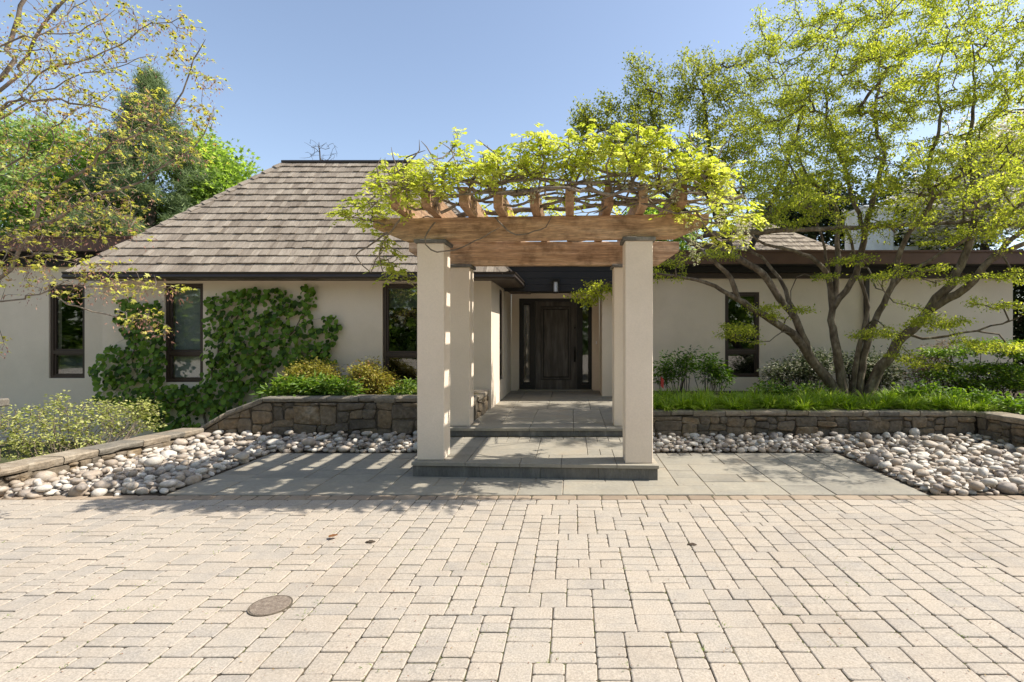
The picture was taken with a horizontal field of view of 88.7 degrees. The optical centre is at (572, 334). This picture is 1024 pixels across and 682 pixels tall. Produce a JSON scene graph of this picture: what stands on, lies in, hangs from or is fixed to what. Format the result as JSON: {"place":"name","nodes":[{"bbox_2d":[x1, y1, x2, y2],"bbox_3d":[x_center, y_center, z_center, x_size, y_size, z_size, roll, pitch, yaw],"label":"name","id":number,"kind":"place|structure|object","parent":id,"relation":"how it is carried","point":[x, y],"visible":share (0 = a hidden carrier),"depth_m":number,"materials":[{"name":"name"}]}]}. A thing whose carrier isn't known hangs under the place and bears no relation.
{"place":"outdoors","nodes":[
{"label":"outdoors","id":0,"kind":"place"},
{"bbox_2d":[0,442,101,463],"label":"ground","id":1,"kind":"structure","parent":0,"point":[3,460],"depth_m":8.96,"materials":[{"name":"brown soil"}]},
{"bbox_2d":[0,102,101,235],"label":"leafy tree","id":2,"kind":"object","parent":1,"relation":"on","point":[24,133],"visible":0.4,"depth_m":21.92,"materials":[{"name":"green plant"}]},
{"bbox_2d":[0,124,166,235],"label":"leafy tree","id":3,"kind":"object","parent":1,"relation":"on","point":[82,162],"visible":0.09,"depth_m":21.58,"materials":[{"name":"green plant"}]},
{"bbox_2d":[0,390,167,461],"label":"pale shrub","id":4,"kind":"object","parent":1,"relation":"on","point":[134,418],"visible":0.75,"depth_m":6.59,"materials":[{"name":"green plant"}]},
{"bbox_2d":[0,0,231,358],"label":"maple tree","id":5,"kind":"object","parent":1,"relation":"on","point":[28,235],"visible":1,"depth_m":4.99,"materials":[{"name":"green plant"}]},
{"bbox_2d":[42,62,221,235],"bbox_3d":[-17.629,-4.830,22.092,7.636,13.627,6.213,0,0,0],"label":"pine tree","id":6,"kind":"object","parent":1,"relation":"on","point":[150,185],"visible":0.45,"depth_m":21.15,"materials":[{"name":"green plant"}]},
{"bbox_2d":[116,113,263,231],"bbox_3d":[-17.294,-4.147,24.408,7.706,12.402,5.862,0,0,12],"label":"leafy tree","id":7,"kind":"object","parent":1,"relation":"on","point":[227,176],"visible":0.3,"depth_m":23.08,"materials":[{"name":"green plant"}]},
{"bbox_2d":[0,430,416,498],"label":"pebble bed","id":8,"kind":"object","parent":1,"relation":"on","point":[178,464],"visible":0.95,"depth_m":6.21,"materials":[{"name":"stone"}]},
{"bbox_2d":[0,428,203,486],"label":"wall","id":9,"kind":"structure","parent":8,"relation":"on","point":[22,470],"depth_m":6.03,"materials":[{"name":"stone"}]},
{"bbox_2d":[200,389,488,441],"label":"stone wall","id":10,"kind":"structure","parent":8,"relation":"on","point":[327,414],"depth_m":7.64,"materials":[{"name":"grey stone"}]},
{"bbox_2d":[305,140,336,159],"bbox_3d":[-11.249,-3.290,22.997,1.613,10.563,1.472,0,0,-21],"label":"bare tree","id":11,"kind":"object","parent":1,"relation":"on","point":[319,151],"visible":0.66,"depth_m":22.98,"materials":[{"name":"brown plant"}]},
{"bbox_2d":[0,160,1023,442],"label":"house","id":12,"kind":"structure","parent":1,"relation":"on","point":[272,226],"depth_m":9.86,"materials":[{"name":"paint"}]},
{"bbox_2d":[50,285,84,377],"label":"window","id":13,"kind":"structure","parent":12,"relation":"in","point":[72,353],"depth_m":9.86,"materials":[{"name":"black glass"}]},
{"bbox_2d":[166,283,202,381],"bbox_3d":[-6.765,-0.034,9.148,0.670,1.722,0.135,0,0,0],"label":"window","id":14,"kind":"structure","parent":12,"relation":"in","point":[188,315],"depth_m":9.21,"materials":[{"name":"glass"}]},
{"bbox_2d":[87,284,342,432],"bbox_3d":[-6.162,0.498,8.900,4.391,2.747,0.349,0,0,0],"label":"climbing vine","id":15,"kind":"object","parent":12,"relation":"attached to","point":[244,360],"visible":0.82,"depth_m":8.89,"materials":[{"name":"green plant"}]},
{"bbox_2d":[383,283,416,383],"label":"window","id":16,"kind":"structure","parent":12,"relation":"in","point":[399,309],"depth_m":10.35,"materials":[{"name":"black glass"}]},
{"bbox_2d":[500,290,501,378],"bbox_3d":[-1.490,-0.003,10.355,0.090,1.796,0.550,0,0,0],"label":"window","id":17,"kind":"structure","parent":12,"relation":"in","point":[500,290],"depth_m":10.58,"materials":[{"name":"brown metal"}]},
{"bbox_2d":[450,391,622,437],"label":"porch floor","id":18,"kind":"structure","parent":12,"relation":"attached to","point":[552,414],"depth_m":8.09,"materials":[{"name":"stone"}]},
{"bbox_2d":[552,279,559,292],"bbox_3d":[-0.333,-0.962,10.275,0.151,0.273,0.166,0,0,0],"label":"wall lantern","id":19,"kind":"object","parent":12,"relation":"attached to","point":[555,285],"depth_m":10.23,"materials":[{"name":"glass"}]},
{"bbox_2d":[535,302,576,388],"bbox_3d":[-0.381,0.245,12.065,0.963,2.026,0.119,0,0,0],"label":"door","id":20,"kind":"structure","parent":12,"relation":"in","point":[555,322],"depth_m":12.08,"materials":[{"name":"brown wood"}]},
{"bbox_2d":[725,292,758,376],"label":"window","id":21,"kind":"structure","parent":12,"relation":"in","point":[743,358],"depth_m":12.20,"materials":[{"name":"black glass"}]},
{"bbox_2d":[0,495,1023,499],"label":"border course","id":22,"kind":"object","parent":1,"relation":"on","point":[417,497],"visible":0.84,"depth_m":5.02,"materials":[{"name":"beige stone"}]},
{"bbox_2d":[617,193,710,249],"bbox_3d":[2.884,-1.284,16.464,3.307,6.557,2.944,0,0,0],"label":"evergreen tree","id":23,"kind":"object","parent":1,"relation":"on","point":[649,210],"visible":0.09,"depth_m":16.11,"materials":[{"name":"green plant"}]},
{"bbox_2d":[564,29,867,249],"bbox_3d":[3.958,-3.043,13.634,8.383,10.104,2.981,0,0,-10],"label":"tall tree","id":24,"kind":"object","parent":1,"relation":"on","point":[708,87],"visible":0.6,"depth_m":13.34,"materials":[{"name":"green plant"}]},
{"bbox_2d":[741,167,886,249],"bbox_3d":[8.540,-2.112,18.938,6.240,8.266,4.080,0,0,0],"label":"evergreen tree","id":25,"kind":"object","parent":1,"relation":"on","point":[825,220],"visible":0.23,"depth_m":18.40,"materials":[{"name":"green plant"}]},
{"bbox_2d":[653,428,1023,495],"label":"pebble bed","id":26,"kind":"object","parent":1,"relation":"on","point":[967,464],"visible":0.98,"depth_m":6.71,"materials":[{"name":"stone"}]},
{"bbox_2d":[653,407,1023,446],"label":"stone wall","id":27,"kind":"structure","parent":26,"relation":"on","point":[994,425],"depth_m":7.60,"materials":[{"name":"grey stone"}]},
{"bbox_2d":[653,391,1023,433],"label":"planting bed","id":28,"kind":"object","parent":1,"relation":"on","point":[975,422],"depth_m":9.89,"materials":[{"name":"soil"}]},
{"bbox_2d":[660,376,663,389],"bbox_3d":[1.549,0.934,8.988,0.056,0.430,0.040,0,0,0],"label":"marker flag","id":29,"kind":"object","parent":28,"relation":"on","point":[661,382],"visible":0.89,"depth_m":8.99,"materials":[{"name":"plastic"}]},
{"bbox_2d":[653,345,702,393],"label":"dark shrub","id":30,"kind":"object","parent":28,"relation":"on","point":[665,369],"visible":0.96,"depth_m":9.55,"materials":[{"name":"green plant"}]},
{"bbox_2d":[690,345,738,397],"bbox_3d":[2.600,0.679,9.601,0.900,0.976,0.799,0,0,0],"label":"dark shrub","id":31,"kind":"object","parent":28,"relation":"on","point":[718,374],"visible":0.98,"depth_m":9.51,"materials":[{"name":"green plant"}]},
{"bbox_2d":[746,377,829,401],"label":"leafy groundcover","id":32,"kind":"object","parent":28,"relation":"on","point":[776,389],"visible":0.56,"depth_m":9.06,"materials":[{"name":"green plant"}]},
{"bbox_2d":[563,0,1023,400],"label":"dogwood tree","id":33,"kind":"object","parent":28,"relation":"on","point":[879,53],"visible":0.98,"depth_m":8.39,"materials":[{"name":"green plant"}]},
{"bbox_2d":[756,345,834,391],"bbox_3d":[4.373,0.703,10.013,1.707,1.026,1.106,0,0,0],"label":"blossom shrub","id":34,"kind":"object","parent":28,"relation":"on","point":[803,370],"visible":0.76,"depth_m":9.91,"materials":[{"name":"green plant"}]},
{"bbox_2d":[653,385,1018,412],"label":"border grass","id":35,"kind":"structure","parent":28,"relation":"on","point":[664,400],"depth_m":7.91,"materials":[{"name":"green plant"}]},
{"bbox_2d":[827,345,914,392],"bbox_3d":[5.711,0.691,10.029,1.596,1.053,1.076,0,0,0],"label":"blossom shrub","id":36,"kind":"object","parent":28,"relation":"on","point":[887,377],"visible":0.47,"depth_m":9.88,"materials":[{"name":"green plant"}]},
{"bbox_2d":[895,338,957,390],"bbox_3d":[6.462,0.623,9.550,1.435,1.163,0.887,0,0,-24],"label":"airy shrub","id":37,"kind":"object","parent":28,"relation":"on","point":[931,358],"visible":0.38,"depth_m":9.53,"materials":[{"name":"green plant"}]},
{"bbox_2d":[888,378,1023,413],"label":"leafy groundcover","id":38,"kind":"object","parent":28,"relation":"on","point":[1007,405],"visible":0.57,"depth_m":8.12,"materials":[{"name":"green plant"}]},
{"bbox_2d":[907,336,1023,398],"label":"leafy shrub","id":39,"kind":"object","parent":28,"relation":"on","point":[996,368],"visible":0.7,"depth_m":9.05,"materials":[{"name":"green plant"}]},
{"bbox_2d":[920,356,1023,396],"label":"evergreen shrub","id":40,"kind":"object","parent":28,"relation":"on","point":[981,375],"visible":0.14,"depth_m":9.83,"materials":[{"name":"green plant"}]},
{"bbox_2d":[860,161,1011,249],"bbox_3d":[12.341,-1.889,17.947,5.299,7.771,3.706,0,0,0],"label":"evergreen tree","id":41,"kind":"object","parent":1,"relation":"on","point":[911,243],"visible":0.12,"depth_m":17.55,"materials":[{"name":"green plant"}]},
{"bbox_2d":[887,103,1023,249],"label":"flowering tree","id":42,"kind":"object","parent":1,"relation":"on","point":[951,214],"visible":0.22,"depth_m":12.47,"materials":[{"name":"green plant"}]},
{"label":"left planting bed","id":43,"kind":"structure","parent":1,"relation":"on","visible":0},
{"bbox_2d":[249,370,370,401],"bbox_3d":[-4.046,0.842,8.018,1.784,0.631,0.800,0,0,0],"label":"green groundcover","id":44,"kind":"object","parent":43,"relation":"on","point":[308,386],"visible":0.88,"depth_m":7.96,"materials":[{"name":"green plant"}]},
{"bbox_2d":[274,355,348,392],"bbox_3d":[-4.265,0.702,8.500,1.112,0.738,0.886,0,0,-27],"label":"golden shrub","id":45,"kind":"object","parent":43,"relation":"on","point":[324,368],"visible":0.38,"depth_m":8.41,"materials":[{"name":"yellow plant"}]},
{"bbox_2d":[341,355,402,394],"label":"golden shrub","id":46,"kind":"object","parent":43,"relation":"on","point":[376,381],"visible":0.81,"depth_m":8.38,"materials":[{"name":"yellow plant"}]},
{"bbox_2d":[383,376,416,394],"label":"green plant","id":47,"kind":"object","parent":43,"relation":"on","point":[403,388],"visible":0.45,"depth_m":8.09,"materials":[{"name":"green plant"}]},
{"bbox_2d":[0,496,1023,681],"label":"driveway","id":48,"kind":"structure","parent":0,"point":[571,602],"depth_m":3.20,"materials":[{"name":"beige stone"}]},
{"bbox_2d":[0,398,8,406],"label":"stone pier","id":49,"kind":"structure","parent":48,"relation":"on","point":[4,402],"depth_m":5.17,"materials":[{"name":"beige stone"}]},
{"bbox_2d":[247,595,292,616],"bbox_3d":[-1.755,1.582,3.022,0.234,0.026,0.234,0,0,0],"label":"drain cover","id":50,"kind":"object","parent":48,"relation":"on","point":[270,605],"visible":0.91,"depth_m":3.01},
{"bbox_2d":[0,480,1023,681],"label":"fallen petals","id":51,"kind":"object","parent":48,"relation":"on","point":[528,595],"visible":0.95,"depth_m":3.08,"materials":[{"name":"plant"}]},
{"bbox_2d":[0,0,1023,336],"label":"sky","id":52,"kind":"structure","parent":0,"point":[367,79],"materials":[{"name":"blue"}]},
{"bbox_2d":[2,530,1022,681],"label":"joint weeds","id":53,"kind":"object","parent":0,"point":[499,605],"visible":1,"depth_m":3.01,"materials":[{"name":"green plant"}]},
{"bbox_2d":[166,453,929,495],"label":"bluestone terrace","id":54,"kind":"structure","parent":0,"point":[679,474],"depth_m":5.61,"materials":[{"name":"stone"}]},
{"bbox_2d":[411,437,658,479],"bbox_3d":[-0.425,1.516,6.450,2.714,0.219,1.700,0,0,0],"label":"front step","id":55,"kind":"object","parent":54,"relation":"on","point":[553,457],"visible":0.85,"depth_m":5.82,"materials":[{"name":"stone"}]},
{"bbox_2d":[373,186,708,462],"bbox_3d":[-0.405,-0.060,6.691,3.850,2.934,2.718,0,0,0],"label":"pergola","id":56,"kind":"object","parent":55,"relation":"on","point":[634,254],"visible":0.95,"depth_m":5.84,"materials":[{"name":"paint"}]},
{"bbox_2d":[326,119,768,296],"bbox_3d":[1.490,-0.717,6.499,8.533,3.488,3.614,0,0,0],"label":"wisteria vine","id":57,"kind":"object","parent":56,"relation":"on","point":[636,160],"visible":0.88,"depth_m":5.18,"materials":[{"name":"green plant"}]},
{"bbox_2d":[1013,239,1023,390],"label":"window","id":58,"kind":"structure","parent":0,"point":[1018,323],"depth_m":12.00,"materials":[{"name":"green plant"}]}
]}

